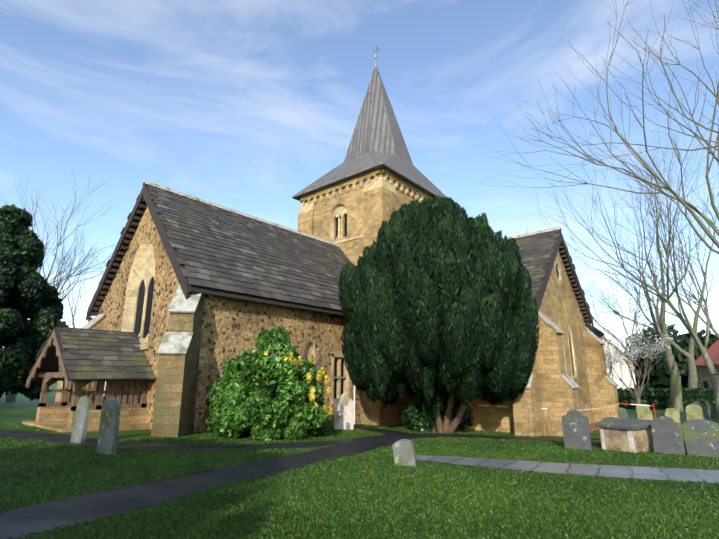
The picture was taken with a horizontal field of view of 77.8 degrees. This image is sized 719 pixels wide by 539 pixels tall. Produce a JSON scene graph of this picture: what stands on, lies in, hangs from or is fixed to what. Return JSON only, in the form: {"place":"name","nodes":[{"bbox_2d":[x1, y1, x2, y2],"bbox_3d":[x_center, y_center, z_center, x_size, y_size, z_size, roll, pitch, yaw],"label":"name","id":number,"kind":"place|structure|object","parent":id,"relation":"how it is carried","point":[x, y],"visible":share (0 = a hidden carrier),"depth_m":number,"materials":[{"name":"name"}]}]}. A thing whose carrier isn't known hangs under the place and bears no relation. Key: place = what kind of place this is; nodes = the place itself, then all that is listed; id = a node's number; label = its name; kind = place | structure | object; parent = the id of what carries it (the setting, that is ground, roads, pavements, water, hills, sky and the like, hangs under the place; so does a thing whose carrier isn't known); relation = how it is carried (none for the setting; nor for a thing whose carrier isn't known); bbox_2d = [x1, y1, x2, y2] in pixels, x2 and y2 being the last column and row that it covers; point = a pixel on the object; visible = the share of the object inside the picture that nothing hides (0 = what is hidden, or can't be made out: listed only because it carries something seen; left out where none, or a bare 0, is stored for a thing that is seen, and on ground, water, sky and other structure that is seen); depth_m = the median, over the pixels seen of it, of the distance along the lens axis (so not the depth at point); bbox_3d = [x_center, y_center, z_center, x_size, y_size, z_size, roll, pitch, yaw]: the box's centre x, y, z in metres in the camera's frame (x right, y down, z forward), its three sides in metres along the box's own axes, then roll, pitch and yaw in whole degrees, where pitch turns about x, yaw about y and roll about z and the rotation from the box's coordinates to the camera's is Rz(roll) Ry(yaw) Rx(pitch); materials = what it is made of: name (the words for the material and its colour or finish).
{"place":"outdoors","nodes":[
{"label":"outdoors","id":0,"kind":"place"},
{"bbox_2d":[0,437,399,538],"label":"path","id":1,"kind":"structure","parent":0,"point":[18,522],"depth_m":6.59,"materials":[{"name":"grey asphalt"}]},
{"bbox_2d":[0,429,684,450],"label":"path","id":2,"kind":"structure","parent":0,"point":[54,438],"depth_m":13.22,"materials":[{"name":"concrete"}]},
{"bbox_2d":[0,382,718,538],"bbox_3d":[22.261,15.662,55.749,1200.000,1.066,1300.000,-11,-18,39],"label":"ground","id":3,"kind":"structure","parent":0,"point":[21,409],"depth_m":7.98,"materials":[{"name":"green plant"}]},
{"bbox_2d":[0,204,68,400],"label":"evergreen tree","id":4,"kind":"object","parent":3,"relation":"on","point":[32,300],"depth_m":30.47,"materials":[{"name":"green plant"}]},
{"bbox_2d":[0,169,116,401],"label":"bare tree","id":5,"kind":"object","parent":3,"relation":"on","point":[10,398],"visible":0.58,"depth_m":43.23,"materials":[{"name":"brown plant"}]},
{"bbox_2d":[55,255,102,327],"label":"bare tree","id":6,"kind":"object","parent":3,"relation":"on","point":[72,323],"visible":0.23,"depth_m":56.27,"materials":[{"name":"brown plant"}]},
{"bbox_2d":[70,396,91,443],"bbox_3d":[-7.838,4.343,12.530,0.662,1.512,0.197,-9,-17,34],"label":"headstone","id":7,"kind":"object","parent":3,"relation":"on","point":[81,422],"visible":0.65,"depth_m":12.47,"materials":[{"name":"grey stone"}]},
{"bbox_2d":[96,398,120,454],"bbox_3d":[-5.945,3.845,10.526,0.766,1.557,0.278,-8,-16,28],"label":"headstone","id":8,"kind":"object","parent":3,"relation":"on","point":[109,426],"visible":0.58,"depth_m":10.45,"materials":[{"name":"grey stone"}]},
{"bbox_2d":[205,323,334,440],"bbox_3d":[-3.254,4.124,16.737,5.233,4.292,5.210,-11,-18,39],"label":"shrub","id":9,"kind":"object","parent":3,"relation":"on","point":[228,392],"depth_m":14.73,"materials":[{"name":"green plant"}]},
{"bbox_2d":[22,45,655,436],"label":"church","id":10,"kind":"structure","parent":3,"relation":"on","point":[191,293],"depth_m":20.71,"materials":[{"name":"stone"}]},
{"bbox_2d":[334,394,353,429],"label":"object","id":11,"kind":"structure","parent":3,"relation":"on","point":[344,411],"depth_m":19.52,"materials":[{"name":"white stone"}]},
{"bbox_2d":[392,439,416,466],"bbox_3d":[1.024,4.216,9.973,0.533,0.777,0.250,-5,-15,20],"label":"gravestone","id":12,"kind":"object","parent":3,"relation":"on","point":[404,452],"visible":0.77,"depth_m":9.91,"materials":[{"name":"grey stone"}]},
{"bbox_2d":[401,388,474,431],"bbox_3d":[3.514,6.455,20.009,2.652,2.257,2.858,-11,-18,39],"label":"bush","id":13,"kind":"object","parent":3,"relation":"on","point":[437,404],"depth_m":19.42,"materials":[{"name":"green plant"}]},
{"bbox_2d":[338,195,539,432],"bbox_3d":[3.609,2.030,21.020,8.915,11.238,9.013,-11,-18,39],"label":"yew tree","id":14,"kind":"object","parent":3,"relation":"on","point":[370,258],"depth_m":17.89,"materials":[{"name":"green plant"}]},
{"bbox_2d":[516,225,612,314],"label":"bare tree","id":15,"kind":"object","parent":3,"relation":"on","point":[578,277],"visible":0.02,"depth_m":41.57,"materials":[{"name":"brown plant"}]},
{"bbox_2d":[416,455,718,482],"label":"path flagstones","id":16,"kind":"object","parent":3,"relation":"on","point":[678,474],"visible":0.92,"depth_m":10.07,"materials":[{"name":"stone"}]},
{"bbox_2d":[561,410,591,449],"bbox_3d":[6.957,5.258,14.282,0.800,1.451,0.135,-12,-18,40],"label":"gravestone","id":17,"kind":"object","parent":3,"relation":"on","point":[576,429],"visible":0.94,"depth_m":14.25,"materials":[{"name":"grey stone"}]},
{"bbox_2d":[585,323,605,337],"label":"tree","id":18,"kind":"object","parent":3,"relation":"on","point":[599,333],"depth_m":80.05,"materials":[{"name":"green plant"}]},
{"bbox_2d":[478,0,718,253],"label":"bare tree","id":19,"kind":"object","parent":3,"relation":"on","point":[688,206],"visible":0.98,"depth_m":22.10,"materials":[{"name":"brown plant"}]},
{"bbox_2d":[601,417,618,420],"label":"headstone","id":20,"kind":"object","parent":3,"relation":"on","point":[609,418],"visible":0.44,"depth_m":16.15,"materials":[{"name":"grey stone"}]},
{"bbox_2d":[598,337,636,388],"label":"house","id":21,"kind":"structure","parent":3,"relation":"on","point":[623,374],"depth_m":61.29,"materials":[{"name":"white paint"}]},
{"bbox_2d":[617,407,628,418],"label":"headstone","id":22,"kind":"object","parent":3,"relation":"on","point":[622,413],"visible":0.4,"depth_m":24.62,"materials":[{"name":"grey stone"}]},
{"bbox_2d":[531,1,718,193],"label":"bare tree","id":23,"kind":"object","parent":3,"relation":"on","point":[697,123],"visible":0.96,"depth_m":20.27,"materials":[{"name":"brown plant"}]},
{"bbox_2d":[532,102,718,418],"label":"bare tree","id":24,"kind":"object","parent":3,"relation":"on","point":[714,376],"visible":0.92,"depth_m":31.57,"materials":[{"name":"brown plant"}]},
{"bbox_2d":[594,419,656,452],"bbox_3d":[8.922,5.574,14.536,2.244,1.180,1.184,9,-16,-32],"label":"chest tomb","id":25,"kind":"object","parent":3,"relation":"on","point":[631,435],"visible":0.6,"depth_m":14.03,"materials":[{"name":"brick"}]},
{"bbox_2d":[586,274,672,371],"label":"bare tree","id":26,"kind":"object","parent":3,"relation":"on","point":[626,330],"visible":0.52,"depth_m":75.39,"materials":[{"name":"brown plant"}]},
{"bbox_2d":[544,132,716,410],"bbox_3d":[23.939,-0.445,38.059,13.235,24.579,16.711,-11,-18,39],"label":"bare tree","id":27,"kind":"object","parent":3,"relation":"on","point":[676,401],"visible":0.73,"depth_m":36.12,"materials":[{"name":"brown plant"}]},
{"bbox_2d":[604,332,663,403],"bbox_3d":[18.709,7.350,30.893,4.699,6.041,2.808,-11,-18,39],"label":"blossoming tree","id":28,"kind":"object","parent":3,"relation":"on","point":[635,347],"depth_m":30.85,"materials":[{"name":"white plant"}]},
{"bbox_2d":[636,404,649,418],"bbox_3d":[16.881,8.632,26.430,0.695,1.245,0.148,-10,-17,36],"label":"headstone","id":29,"kind":"object","parent":3,"relation":"on","point":[639,407],"visible":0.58,"depth_m":26.55,"materials":[{"name":"beige stone"}]},
{"bbox_2d":[639,408,652,419],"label":"headstone","id":30,"kind":"object","parent":3,"relation":"on","point":[645,413],"visible":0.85,"depth_m":23.99,"materials":[{"name":"beige stone"}]},
{"bbox_2d":[616,333,676,403],"bbox_3d":[18.783,7.018,28.989,3.793,5.753,2.584,-11,-18,39],"label":"blossoming tree","id":31,"kind":"object","parent":3,"relation":"on","point":[653,349],"depth_m":29.07,"materials":[{"name":"white plant"}]},
{"bbox_2d":[583,172,718,388],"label":"bare tree","id":32,"kind":"object","parent":3,"relation":"on","point":[692,375],"visible":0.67,"depth_m":44.56,"materials":[{"name":"brown plant"}]},
{"bbox_2d":[617,387,714,408],"bbox_3d":[30.183,11.078,37.943,34.039,2.075,1.904,0,-14,-1],"label":"hedge","id":33,"kind":"object","parent":3,"relation":"on","point":[709,397],"depth_m":37.40,"materials":[{"name":"green plant"}]},
{"bbox_2d":[651,416,684,454],"bbox_3d":[9.432,5.203,13.632,0.818,1.365,0.157,-11,-18,39],"label":"headstone","id":34,"kind":"object","parent":3,"relation":"on","point":[667,435],"visible":0.9,"depth_m":13.61,"materials":[{"name":"grey stone"}]},
{"bbox_2d":[665,410,678,422],"bbox_3d":[16.350,7.943,23.297,0.605,1.097,0.122,-9,-17,34],"label":"headstone","id":35,"kind":"object","parent":3,"relation":"on","point":[673,415],"visible":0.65,"depth_m":23.28,"materials":[{"name":"beige stone"}]},
{"bbox_2d":[625,324,718,389],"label":"tree","id":36,"kind":"object","parent":3,"relation":"on","point":[661,380],"depth_m":76.39,"materials":[{"name":"plant"}]},
{"bbox_2d":[665,408,680,422],"bbox_3d":[18.011,8.514,25.596,0.694,1.087,0.134,-11,-18,39],"label":"headstone","id":37,"kind":"object","parent":3,"relation":"on","point":[674,409],"visible":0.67,"depth_m":25.54,"materials":[{"name":"beige stone"}]},
{"bbox_2d":[631,248,718,338],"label":"bare tree","id":38,"kind":"object","parent":3,"relation":"on","point":[693,296],"visible":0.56,"depth_m":55.70,"materials":[{"name":"brown plant"}]},
{"bbox_2d":[686,405,702,420],"bbox_3d":[19.106,8.367,25.392,0.212,1.282,0.794,13,-19,-42],"label":"headstone","id":39,"kind":"object","parent":3,"relation":"on","point":[693,412],"visible":0.75,"depth_m":25.42,"materials":[{"name":"beige stone"}]},
{"bbox_2d":[682,419,718,457],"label":"headstone","id":40,"kind":"object","parent":3,"relation":"on","point":[701,437],"visible":0.83,"depth_m":13.26,"materials":[{"name":"grey stone"}]},
{"bbox_2d":[694,403,709,420],"bbox_3d":[20.527,8.703,26.801,0.832,1.307,0.200,-9,-16,31],"label":"headstone","id":41,"kind":"object","parent":3,"relation":"on","point":[705,412],"visible":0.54,"depth_m":26.67,"materials":[{"name":"grey stone"}]},
{"bbox_2d":[695,340,718,388],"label":"house","id":42,"kind":"structure","parent":3,"relation":"on","point":[704,378],"depth_m":66.06,"materials":[{"name":"brick"}]},
{"bbox_2d":[706,405,715,417],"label":"headstone","id":43,"kind":"object","parent":3,"relation":"on","point":[711,411],"visible":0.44,"depth_m":28.77,"materials":[{"name":"grey stone"}]},
{"bbox_2d":[0,0,718,351],"label":"sky","id":44,"kind":"structure","parent":0,"point":[239,105],"materials":[{"name":"blue"}]},
{"bbox_2d":[354,425,418,434],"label":"path","id":45,"kind":"structure","parent":0,"point":[387,432],"depth_m":18.98,"materials":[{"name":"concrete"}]},
{"bbox_2d":[602,335,623,378],"bbox_3d":[17.327,7.365,30.377,2.239,5.719,2.938,-48,-50,72],"label":"blossoming tree","id":46,"kind":"object","parent":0,"point":[613,352],"depth_m":30.29,"materials":[{"name":"white plant"}]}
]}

